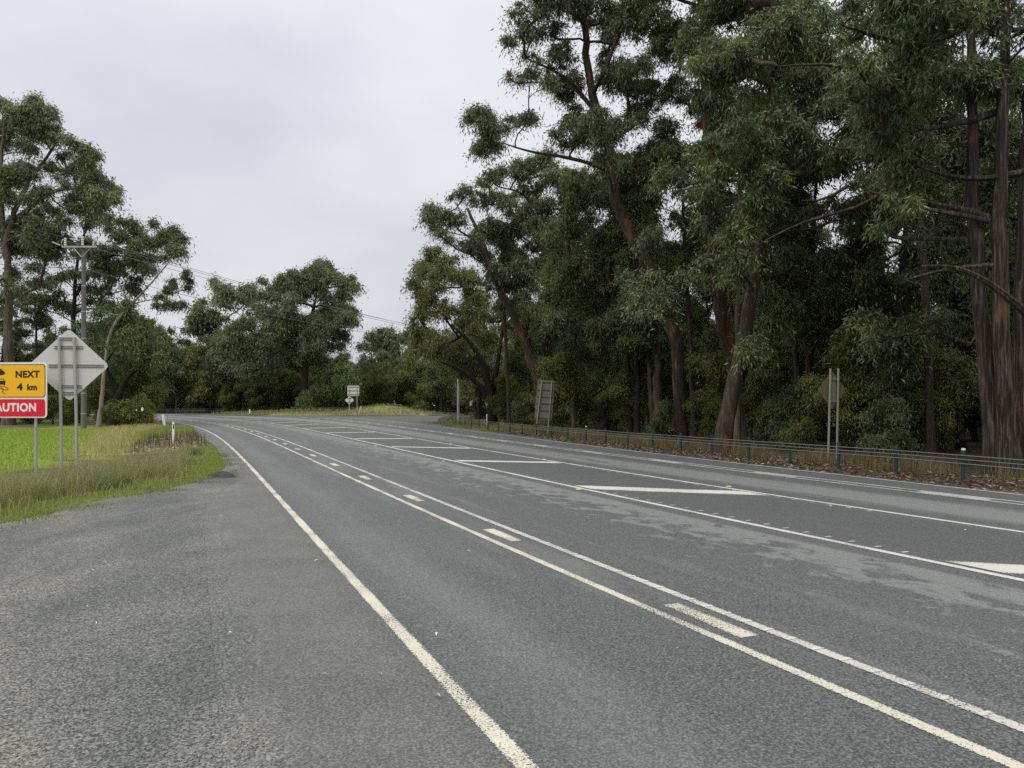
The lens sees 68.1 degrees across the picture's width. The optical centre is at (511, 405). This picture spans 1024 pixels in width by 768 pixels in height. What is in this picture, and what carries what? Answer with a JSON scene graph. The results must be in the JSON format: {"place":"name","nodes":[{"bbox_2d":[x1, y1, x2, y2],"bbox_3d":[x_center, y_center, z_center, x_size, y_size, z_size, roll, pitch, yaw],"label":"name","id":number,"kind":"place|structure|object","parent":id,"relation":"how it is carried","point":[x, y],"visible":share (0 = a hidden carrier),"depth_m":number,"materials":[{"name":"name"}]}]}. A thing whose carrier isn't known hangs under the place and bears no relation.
{"place":"outdoors","nodes":[
{"label":"outdoors","id":0,"kind":"place"},
{"bbox_2d":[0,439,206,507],"bbox_3d":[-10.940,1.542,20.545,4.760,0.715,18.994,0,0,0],"label":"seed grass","id":1,"kind":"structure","parent":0,"point":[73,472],"depth_m":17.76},
{"bbox_2d":[0,433,211,515],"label":"mixed grass","id":2,"kind":"structure","parent":0,"point":[73,493],"depth_m":19.63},
{"bbox_2d":[211,403,442,414],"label":"mound grass","id":3,"kind":"structure","parent":0,"point":[289,411],"depth_m":149.56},
{"bbox_2d":[333,413,470,425],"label":"side road","id":4,"kind":"structure","parent":0,"point":[418,419],"depth_m":110.38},
{"bbox_2d":[0,405,1023,522],"bbox_3d":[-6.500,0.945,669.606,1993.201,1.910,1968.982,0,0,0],"label":"ground","id":5,"kind":"structure","parent":0,"point":[974,448],"depth_m":30.64,"materials":[{"name":"plant"}]},
{"bbox_2d":[0,290,31,420],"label":"forest eucalypt","id":6,"kind":"object","parent":5,"relation":"on","point":[15,321],"visible":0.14,"depth_m":84.63,"materials":[{"name":"green plant"}]},
{"bbox_2d":[0,362,46,473],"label":"caution sign","id":7,"kind":"object","parent":5,"relation":"on","point":[23,389],"visible":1,"depth_m":20.65,"materials":[{"name":"yellow metal"}]},
{"bbox_2d":[0,298,57,422],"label":"forest eucalypt","id":8,"kind":"object","parent":5,"relation":"on","point":[42,320],"visible":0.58,"depth_m":83.46,"materials":[{"name":"green plant"}]},
{"bbox_2d":[39,382,65,424],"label":"wattle shrub","id":9,"kind":"object","parent":5,"relation":"on","point":[52,396],"visible":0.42,"depth_m":75.40,"materials":[{"name":"green plant"}]},
{"bbox_2d":[0,427,109,472],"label":"lawn grass","id":10,"kind":"structure","parent":5,"relation":"on","point":[11,443],"depth_m":36.53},
{"bbox_2d":[0,90,131,424],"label":"windswept eucalypt","id":11,"kind":"object","parent":5,"relation":"on","point":[30,122],"visible":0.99,"depth_m":70.51,"materials":[{"name":"green plant"}]},
{"bbox_2d":[32,330,107,467],"bbox_3d":[-12.277,0.004,20.944,2.076,4.192,0.121,0,0,-4],"label":"diamond sign","id":12,"kind":"object","parent":5,"relation":"on","point":[76,365],"visible":0.84,"depth_m":20.99,"materials":[{"name":"metal"}]},
{"bbox_2d":[51,395,90,424],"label":"wattle shrub","id":13,"kind":"object","parent":5,"relation":"on","point":[68,418],"visible":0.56,"depth_m":72.90,"materials":[{"name":"green plant"}]},
{"bbox_2d":[52,236,96,428],"bbox_3d":[-35.619,-5.686,61.880,3.524,16.171,0.618,0,0,-4],"label":"power pole","id":14,"kind":"object","parent":5,"relation":"on","point":[83,339],"visible":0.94,"depth_m":61.84,"materials":[{"name":"wood"}]},
{"bbox_2d":[77,376,113,423],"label":"wattle shrub","id":15,"kind":"object","parent":5,"relation":"on","point":[93,393],"visible":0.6,"depth_m":72.64,"materials":[{"name":"green plant"}]},
{"bbox_2d":[0,210,195,422],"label":"airy eucalypt","id":16,"kind":"object","parent":5,"relation":"on","point":[172,239],"visible":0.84,"depth_m":80.88,"materials":[{"name":"green plant"}]},
{"bbox_2d":[0,444,207,509],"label":"tall grass","id":17,"kind":"structure","parent":5,"relation":"on","point":[126,475],"depth_m":17.33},
{"bbox_2d":[42,422,168,460],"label":"straw grass","id":18,"kind":"structure","parent":5,"relation":"on","point":[120,431],"depth_m":38.45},
{"bbox_2d":[0,444,225,523],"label":"moss turf","id":19,"kind":"structure","parent":5,"relation":"on","point":[204,471],"depth_m":17.45,"materials":[{"name":"green plant"}]},
{"bbox_2d":[0,421,237,767],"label":"gravel shoulder","id":20,"kind":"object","parent":5,"relation":"on","point":[54,713],"visible":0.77,"depth_m":6.19},
{"bbox_2d":[70,294,173,425],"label":"spreading tree","id":21,"kind":"object","parent":5,"relation":"on","point":[130,335],"visible":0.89,"depth_m":69.47,"materials":[{"name":"green plant"}]},
{"bbox_2d":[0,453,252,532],"bbox_3d":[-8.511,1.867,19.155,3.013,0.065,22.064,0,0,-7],"label":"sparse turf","id":22,"kind":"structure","parent":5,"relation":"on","point":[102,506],"depth_m":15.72,"materials":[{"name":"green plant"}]},
{"bbox_2d":[102,391,157,425],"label":"young wattle","id":23,"kind":"object","parent":5,"relation":"on","point":[125,409],"visible":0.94,"depth_m":69.03,"materials":[{"name":"green plant"}]},
{"bbox_2d":[106,354,172,413],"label":"wattle shrub","id":24,"kind":"object","parent":5,"relation":"on","point":[151,389],"visible":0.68,"depth_m":73.95,"materials":[{"name":"green plant"}]},
{"bbox_2d":[96,252,196,426],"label":"leaning pale eucalypt","id":25,"kind":"object","parent":5,"relation":"on","point":[167,305],"visible":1,"depth_m":66.85,"materials":[{"name":"green plant"}]},
{"bbox_2d":[147,321,181,412],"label":"forest eucalypt","id":26,"kind":"object","parent":5,"relation":"on","point":[167,384],"visible":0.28,"depth_m":179.82,"materials":[{"name":"green plant"}]},
{"bbox_2d":[127,427,206,453],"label":"weed stems","id":27,"kind":"object","parent":5,"relation":"on","point":[159,439],"visible":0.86,"depth_m":35.39,"materials":[{"name":"brown plant"}]},
{"bbox_2d":[155,344,191,412],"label":"forest eucalypt","id":28,"kind":"object","parent":5,"relation":"on","point":[180,374],"visible":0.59,"depth_m":179.47,"materials":[{"name":"green plant"}]},
{"bbox_2d":[176,342,221,412],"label":"forest eucalypt","id":29,"kind":"object","parent":5,"relation":"on","point":[199,384],"visible":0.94,"depth_m":179.92,"materials":[{"name":"green plant"}]},
{"bbox_2d":[175,271,268,412],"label":"distant eucalypt","id":30,"kind":"object","parent":5,"relation":"on","point":[205,319],"visible":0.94,"depth_m":189.43,"materials":[{"name":"green plant"}]},
{"bbox_2d":[202,336,241,402],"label":"forest eucalypt","id":31,"kind":"object","parent":5,"relation":"on","point":[220,362],"visible":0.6,"depth_m":178.77,"materials":[{"name":"green plant"}]},
{"bbox_2d":[233,376,267,410],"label":"wattle shrub","id":32,"kind":"object","parent":5,"relation":"on","point":[242,387],"visible":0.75,"depth_m":178.86,"materials":[{"name":"green plant"}]},
{"bbox_2d":[259,365,296,410],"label":"wattle shrub","id":33,"kind":"object","parent":5,"relation":"on","point":[280,390],"visible":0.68,"depth_m":179.35,"materials":[{"name":"green plant"}]},
{"bbox_2d":[210,255,369,406],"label":"domed eucalypt","id":34,"kind":"object","parent":5,"relation":"on","point":[259,354],"visible":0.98,"depth_m":159.85,"materials":[{"name":"green plant"}]},
{"bbox_2d":[291,350,364,410],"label":"round wattle","id":35,"kind":"object","parent":5,"relation":"on","point":[338,382],"visible":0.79,"depth_m":157.51,"materials":[{"name":"green plant"}]},
{"bbox_2d":[360,362,401,405],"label":"wattle shrub","id":36,"kind":"object","parent":5,"relation":"on","point":[374,387],"visible":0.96,"depth_m":170.23,"materials":[{"name":"green plant"}]},
{"bbox_2d":[349,323,424,406],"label":"hazy eucalypt","id":37,"kind":"object","parent":5,"relation":"on","point":[379,342],"visible":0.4,"depth_m":199.16,"materials":[{"name":"green plant"}]},
{"bbox_2d":[392,357,428,409],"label":"wattle shrub","id":38,"kind":"object","parent":5,"relation":"on","point":[405,376],"visible":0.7,"depth_m":175.16,"materials":[{"name":"green plant"}]},
{"bbox_2d":[421,327,456,412],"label":"forest eucalypt","id":39,"kind":"object","parent":5,"relation":"on","point":[435,386],"visible":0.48,"depth_m":160.13,"materials":[{"name":"green plant"}]},
{"bbox_2d":[399,242,532,424],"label":"forked eucalypt","id":40,"kind":"object","parent":5,"relation":"on","point":[432,345],"visible":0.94,"depth_m":71.29,"materials":[{"name":"green plant"}]},
{"bbox_2d":[456,375,497,418],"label":"forest eucalypt","id":41,"kind":"object","parent":5,"relation":"on","point":[468,397],"visible":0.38,"depth_m":105.65,"materials":[{"name":"green plant"}]},
{"bbox_2d":[484,373,530,424],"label":"wattle shrub","id":42,"kind":"object","parent":5,"relation":"on","point":[497,403],"visible":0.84,"depth_m":71.96,"materials":[{"name":"green plant"}]},
{"bbox_2d":[411,143,604,428],"bbox_3d":[0.783,-9.830,60.420,17.460,23.899,13.918,0,0,0],"label":"spreading eucalypt","id":43,"kind":"object","parent":5,"relation":"on","point":[530,216],"visible":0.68,"depth_m":58.04,"materials":[{"name":"green plant"}]},
{"bbox_2d":[479,220,540,427],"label":"forest eucalypt","id":44,"kind":"object","parent":5,"relation":"on","point":[498,305],"visible":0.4,"depth_m":63.73,"materials":[{"name":"green plant"}]},
{"bbox_2d":[419,420,601,434],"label":"roadside grass","id":45,"kind":"structure","parent":5,"relation":"on","point":[468,424],"depth_m":65.47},
{"bbox_2d":[506,389,532,425],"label":"wattle shrub","id":46,"kind":"object","parent":5,"relation":"on","point":[515,418],"visible":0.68,"depth_m":65.30,"materials":[{"name":"green plant"}]},
{"bbox_2d":[500,277,560,412],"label":"forest eucalypt","id":47,"kind":"object","parent":5,"relation":"on","point":[515,362],"visible":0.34,"depth_m":73.32,"materials":[{"name":"green plant"}]},
{"bbox_2d":[534,380,554,434],"bbox_3d":[2.090,0.179,48.444,1.315,3.652,0.130,0,0,-8],"label":"rectangular sign","id":48,"kind":"object","parent":5,"relation":"on","point":[544,400],"visible":0.9,"depth_m":48.48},
{"bbox_2d":[529,218,599,427],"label":"forest eucalypt","id":49,"kind":"object","parent":5,"relation":"on","point":[541,309],"visible":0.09,"depth_m":57.09,"materials":[{"name":"green plant"}]},
{"bbox_2d":[531,350,600,430],"bbox_3d":[3.840,-0.986,52.163,5.051,6.112,4.856,0,0,2],"label":"wattle shrub","id":50,"kind":"object","parent":5,"relation":"on","point":[568,378],"visible":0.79,"depth_m":51.67,"materials":[{"name":"green plant"}]},
{"bbox_2d":[525,220,618,427],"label":"forest eucalypt","id":51,"kind":"object","parent":5,"relation":"on","point":[533,333],"visible":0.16,"depth_m":59.89,"materials":[{"name":"green plant"}]},
{"bbox_2d":[456,0,710,438],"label":"tall eucalypt","id":52,"kind":"object","parent":5,"relation":"on","point":[591,128],"visible":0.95,"depth_m":41.73,"materials":[{"name":"green plant"}]},
{"bbox_2d":[575,338,615,425],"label":"wattle shrub","id":53,"kind":"object","parent":5,"relation":"on","point":[585,408],"visible":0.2,"depth_m":68.74,"materials":[{"name":"green plant"}]},
{"bbox_2d":[530,145,673,432],"bbox_3d":[6.390,-8.370,53.178,10.453,20.924,12.540,0,0,0],"label":"bushy eucalypt","id":54,"kind":"object","parent":5,"relation":"on","point":[561,273],"visible":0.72,"depth_m":49.83,"materials":[{"name":"green plant"}]},
{"bbox_2d":[582,379,633,432],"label":"wattle shrub","id":55,"kind":"object","parent":5,"relation":"on","point":[592,419],"visible":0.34,"depth_m":52.61,"materials":[{"name":"green plant"}]},
{"bbox_2d":[588,367,646,433],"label":"wattle shrub","id":56,"kind":"object","parent":5,"relation":"on","point":[617,392],"visible":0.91,"depth_m":50.01,"materials":[{"name":"green plant"}]},
{"bbox_2d":[580,193,654,433],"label":"forest eucalypt","id":57,"kind":"object","parent":5,"relation":"on","point":[617,232],"visible":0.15,"depth_m":49.52,"materials":[{"name":"green plant"}]},
{"bbox_2d":[579,295,662,432],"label":"forest eucalypt","id":58,"kind":"object","parent":5,"relation":"on","point":[604,366],"visible":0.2,"depth_m":51.81,"materials":[{"name":"green plant"}]},
{"bbox_2d":[580,201,696,434],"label":"forest eucalypt","id":59,"kind":"object","parent":5,"relation":"on","point":[625,257],"visible":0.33,"depth_m":49.16,"materials":[{"name":"green plant"}]},
{"bbox_2d":[641,398,678,438],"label":"wattle shrub","id":60,"kind":"object","parent":5,"relation":"on","point":[659,426],"visible":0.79,"depth_m":42.59,"materials":[{"name":"green plant"}]},
{"bbox_2d":[609,199,734,422],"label":"peeling eucalypt","id":61,"kind":"object","parent":5,"relation":"on","point":[655,392],"visible":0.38,"depth_m":48.62,"materials":[{"name":"green plant"}]},
{"bbox_2d":[634,134,731,436],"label":"forest eucalypt","id":62,"kind":"object","parent":5,"relation":"on","point":[651,202],"visible":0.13,"depth_m":46.18,"materials":[{"name":"green plant"}]},
{"bbox_2d":[661,345,720,430],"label":"wattle shrub","id":63,"kind":"object","parent":5,"relation":"on","point":[668,379],"visible":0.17,"depth_m":50.69,"materials":[{"name":"green plant"}]},
{"bbox_2d":[678,387,721,439],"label":"wattle shrub","id":64,"kind":"object","parent":5,"relation":"on","point":[708,429],"visible":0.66,"depth_m":41.47,"materials":[{"name":"green plant"}]},
{"bbox_2d":[622,0,840,441],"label":"dense eucalypt","id":65,"kind":"object","parent":5,"relation":"on","point":[662,31],"visible":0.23,"depth_m":39.91,"materials":[{"name":"green plant"}]},
{"bbox_2d":[684,327,780,423],"bbox_3d":[12.872,-1.505,46.129,5.728,7.210,5.958,0,0,-44],"label":"wattle shrub","id":66,"kind":"object","parent":5,"relation":"on","point":[713,340],"visible":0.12,"depth_m":45.24,"materials":[{"name":"green plant"}]},
{"bbox_2d":[446,413,1023,481],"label":"cable barrier","id":67,"kind":"object","parent":5,"relation":"on","point":[896,454],"visible":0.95,"depth_m":24.80,"materials":[{"name":"metal"}]},
{"bbox_2d":[690,210,783,438],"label":"forest eucalypt","id":68,"kind":"object","parent":5,"relation":"on","point":[715,363],"visible":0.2,"depth_m":42.22,"materials":[{"name":"green plant"}]},
{"bbox_2d":[676,83,811,445],"bbox_3d":[10.669,-6.641,35.019,5.956,17.419,6.199,0,0,19],"label":"forest eucalypt","id":69,"kind":"object","parent":5,"relation":"on","point":[705,225],"visible":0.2,"depth_m":35.32,"materials":[{"name":"green plant"}]},
{"bbox_2d":[718,183,784,439],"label":"forest eucalypt","id":70,"kind":"object","parent":5,"relation":"on","point":[767,262],"visible":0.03,"depth_m":41.66,"materials":[{"name":"green plant"}]},
{"bbox_2d":[482,430,1023,493],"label":"leaf litter","id":71,"kind":"object","parent":5,"relation":"on","point":[660,450],"visible":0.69,"depth_m":24.45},
{"bbox_2d":[727,248,793,423],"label":"forest eucalypt","id":72,"kind":"object","parent":5,"relation":"on","point":[781,367],"visible":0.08,"depth_m":46.69,"materials":[{"name":"green plant"}]},
{"bbox_2d":[502,423,1023,484],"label":"roadside straw","id":73,"kind":"object","parent":5,"relation":"on","point":[880,463],"visible":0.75,"depth_m":24.62,"materials":[{"name":"brown plant"}]},
{"bbox_2d":[740,365,789,442],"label":"wattle shrub","id":74,"kind":"object","parent":5,"relation":"on","point":[761,384],"visible":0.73,"depth_m":38.62,"materials":[{"name":"green plant"}]},
{"bbox_2d":[665,0,901,453],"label":"leaning eucalypt","id":75,"kind":"object","parent":5,"relation":"on","point":[793,27],"visible":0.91,"depth_m":28.73,"materials":[{"name":"green plant"}]},
{"bbox_2d":[756,380,827,448],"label":"wattle shrub","id":76,"kind":"object","parent":5,"relation":"on","point":[774,427],"visible":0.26,"depth_m":34.63,"materials":[{"name":"green plant"}]},
{"bbox_2d":[737,29,854,417],"bbox_3d":[13.613,-7.604,35.878,6.039,19.392,7.142,0,0,9],"label":"forest eucalypt","id":77,"kind":"object","parent":5,"relation":"on","point":[796,199],"visible":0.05,"depth_m":35.37,"materials":[{"name":"green plant"}]},
{"bbox_2d":[771,371,839,451],"bbox_3d":[12.211,0.382,31.708,2.598,3.600,4.028,0,0,5],"label":"wattle shrub","id":78,"kind":"object","parent":5,"relation":"on","point":[801,433],"visible":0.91,"depth_m":31.37,"materials":[{"name":"green plant"}]},
{"bbox_2d":[777,342,836,440],"bbox_3d":[17.099,-1.009,41.314,5.091,6.161,4.895,0,0,12],"label":"wattle shrub","id":79,"kind":"object","parent":5,"relation":"on","point":[802,356],"visible":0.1,"depth_m":41.33,"materials":[{"name":"green plant"}]},
{"bbox_2d":[742,141,875,444],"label":"forest eucalypt","id":80,"kind":"object","parent":5,"relation":"on","point":[811,242],"visible":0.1,"depth_m":34.83,"materials":[{"name":"green plant"}]},
{"bbox_2d":[818,368,844,459],"bbox_3d":[10.687,0.431,25.241,1.047,3.340,0.117,0,0,-14],"label":"mossy diamond sign","id":81,"kind":"object","parent":5,"relation":"on","point":[831,389],"visible":0.88,"depth_m":25.23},
{"bbox_2d":[723,145,976,436],"bbox_3d":[15.758,-6.191,34.241,13.389,16.499,8.687,0,0,0],"label":"overhanging eucalypt","id":82,"kind":"object","parent":5,"relation":"on","point":[783,318],"visible":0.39,"depth_m":33.19,"materials":[{"name":"green plant"}]},
{"bbox_2d":[800,331,922,450],"bbox_3d":[14.392,-0.593,30.814,4.194,5.278,4.362,0,0,-33],"label":"wattle shrub","id":83,"kind":"object","parent":5,"relation":"on","point":[857,379],"visible":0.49,"depth_m":30.66,"materials":[{"name":"green plant"}]},
{"bbox_2d":[786,263,952,446],"bbox_3d":[16.223,-2.117,34.908,6.758,8.505,7.029,0,0,-6],"label":"wattle shrub","id":84,"kind":"object","parent":5,"relation":"on","point":[891,309],"visible":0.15,"depth_m":33.80,"materials":[{"name":"green plant"}]},
{"bbox_2d":[801,116,955,447],"bbox_3d":[16.144,-6.010,32.536,5.516,16.132,5.741,0,0,-41],"label":"forest eucalypt","id":85,"kind":"object","parent":5,"relation":"on","point":[834,255],"visible":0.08,"depth_m":32.64,"materials":[{"name":"green plant"}]},
{"bbox_2d":[847,392,924,461],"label":"wattle shrub","id":86,"kind":"object","parent":5,"relation":"on","point":[875,415],"visible":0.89,"depth_m":25.74,"materials":[{"name":"green plant"}]},
{"bbox_2d":[823,231,970,452],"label":"forest eucalypt","id":87,"kind":"object","parent":5,"relation":"on","point":[872,276],"visible":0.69,"depth_m":30.01,"materials":[{"name":"green plant"}]},
{"bbox_2d":[821,9,993,434],"bbox_3d":[15.628,-7.150,30.255,6.225,18.434,6.196,0,0,44],"label":"forest eucalypt","id":88,"kind":"object","parent":5,"relation":"on","point":[861,231],"visible":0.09,"depth_m":30.37,"materials":[{"name":"green plant"}]},
{"bbox_2d":[806,0,1023,477],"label":"fibrous bark eucalypt","id":89,"kind":"object","parent":5,"relation":"on","point":[888,81],"visible":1,"depth_m":20.32,"materials":[{"name":"green plant"}]},
{"bbox_2d":[858,16,991,455],"bbox_3d":[16.024,-6.559,28.895,5.375,17.259,6.356,0,0,23],"label":"forest eucalypt","id":90,"kind":"object","parent":5,"relation":"on","point":[931,445],"visible":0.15,"depth_m":28.82,"materials":[{"name":"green plant"}]},
{"bbox_2d":[890,323,974,450],"bbox_3d":[17.276,-0.672,33.011,4.402,6.099,6.824,0,0,-3],"label":"wattle shrub","id":91,"kind":"object","parent":5,"relation":"on","point":[921,441],"visible":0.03,"depth_m":32.11,"materials":[{"name":"green plant"}]},
{"bbox_2d":[902,343,978,453],"bbox_3d":[17.331,-0.293,29.813,3.838,4.644,3.690,0,0,30],"label":"wattle shrub","id":92,"kind":"object","parent":5,"relation":"on","point":[951,382],"visible":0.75,"depth_m":29.46,"materials":[{"name":"green plant"}]},
{"bbox_2d":[934,331,981,440],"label":"wattle shrub","id":93,"kind":"object","parent":5,"relation":"on","point":[973,421],"visible":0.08,"depth_m":40.39,"materials":[{"name":"green plant"}]},
{"bbox_2d":[907,54,1023,362],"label":"forest eucalypt","id":94,"kind":"object","parent":5,"relation":"on","point":[947,226],"visible":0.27,"depth_m":23.87,"materials":[{"name":"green plant"}]},
{"bbox_2d":[926,37,1022,448],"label":"shaded eucalypt","id":95,"kind":"object","parent":5,"relation":"on","point":[962,441],"visible":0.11,"depth_m":32.81,"materials":[{"name":"green plant"}]},
{"bbox_2d":[941,155,1016,353],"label":"forest eucalypt","id":96,"kind":"object","parent":5,"relation":"on","point":[964,308],"visible":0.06,"depth_m":33.00,"materials":[{"name":"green plant"}]},
{"bbox_2d":[0,0,1023,363],"label":"sky","id":97,"kind":"structure","parent":0,"point":[279,134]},
{"bbox_2d":[18,413,1023,767],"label":"road","id":98,"kind":"structure","parent":0,"point":[571,671],"depth_m":7.05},
{"bbox_2d":[156,419,538,767],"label":"edge line","id":99,"kind":"object","parent":98,"relation":"on","point":[380,608],"visible":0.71,"depth_m":5.66,"materials":[{"name":"beige paint"}]},
{"bbox_2d":[209,422,755,637],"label":"dashes","id":100,"kind":"object","parent":98,"relation":"on","point":[721,622],"visible":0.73,"depth_m":6.83,"materials":[{"name":"beige paint"}]},
{"bbox_2d":[157,417,1023,732],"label":"tactile centre line","id":101,"kind":"object","parent":98,"relation":"on","point":[899,681],"visible":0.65,"depth_m":6.26,"materials":[{"name":"paint"}]},
{"bbox_2d":[343,463,1023,731],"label":"tactile ribs","id":102,"kind":"object","parent":101,"relation":"on","point":[986,712],"visible":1,"depth_m":6.36,"materials":[{"name":"white paint"}]},
{"bbox_2d":[179,419,1023,767],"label":"line","id":103,"kind":"object","parent":98,"relation":"on","point":[981,751],"visible":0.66,"depth_m":5.36,"materials":[{"name":"beige paint"}]},
{"bbox_2d":[179,415,1023,581],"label":"median line","id":104,"kind":"object","parent":98,"relation":"on","point":[965,568],"visible":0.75,"depth_m":12.97,"materials":[{"name":"white paint"}]},
{"bbox_2d":[256,419,1023,573],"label":"chevron bars","id":105,"kind":"object","parent":98,"relation":"on","point":[1015,568],"visible":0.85,"depth_m":16.58,"materials":[{"name":"white paint"}]},
{"bbox_2d":[274,416,1023,504],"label":"double line","id":106,"kind":"object","parent":98,"relation":"on","point":[920,491],"visible":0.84,"depth_m":20.10,"materials":[{"name":"paint"}]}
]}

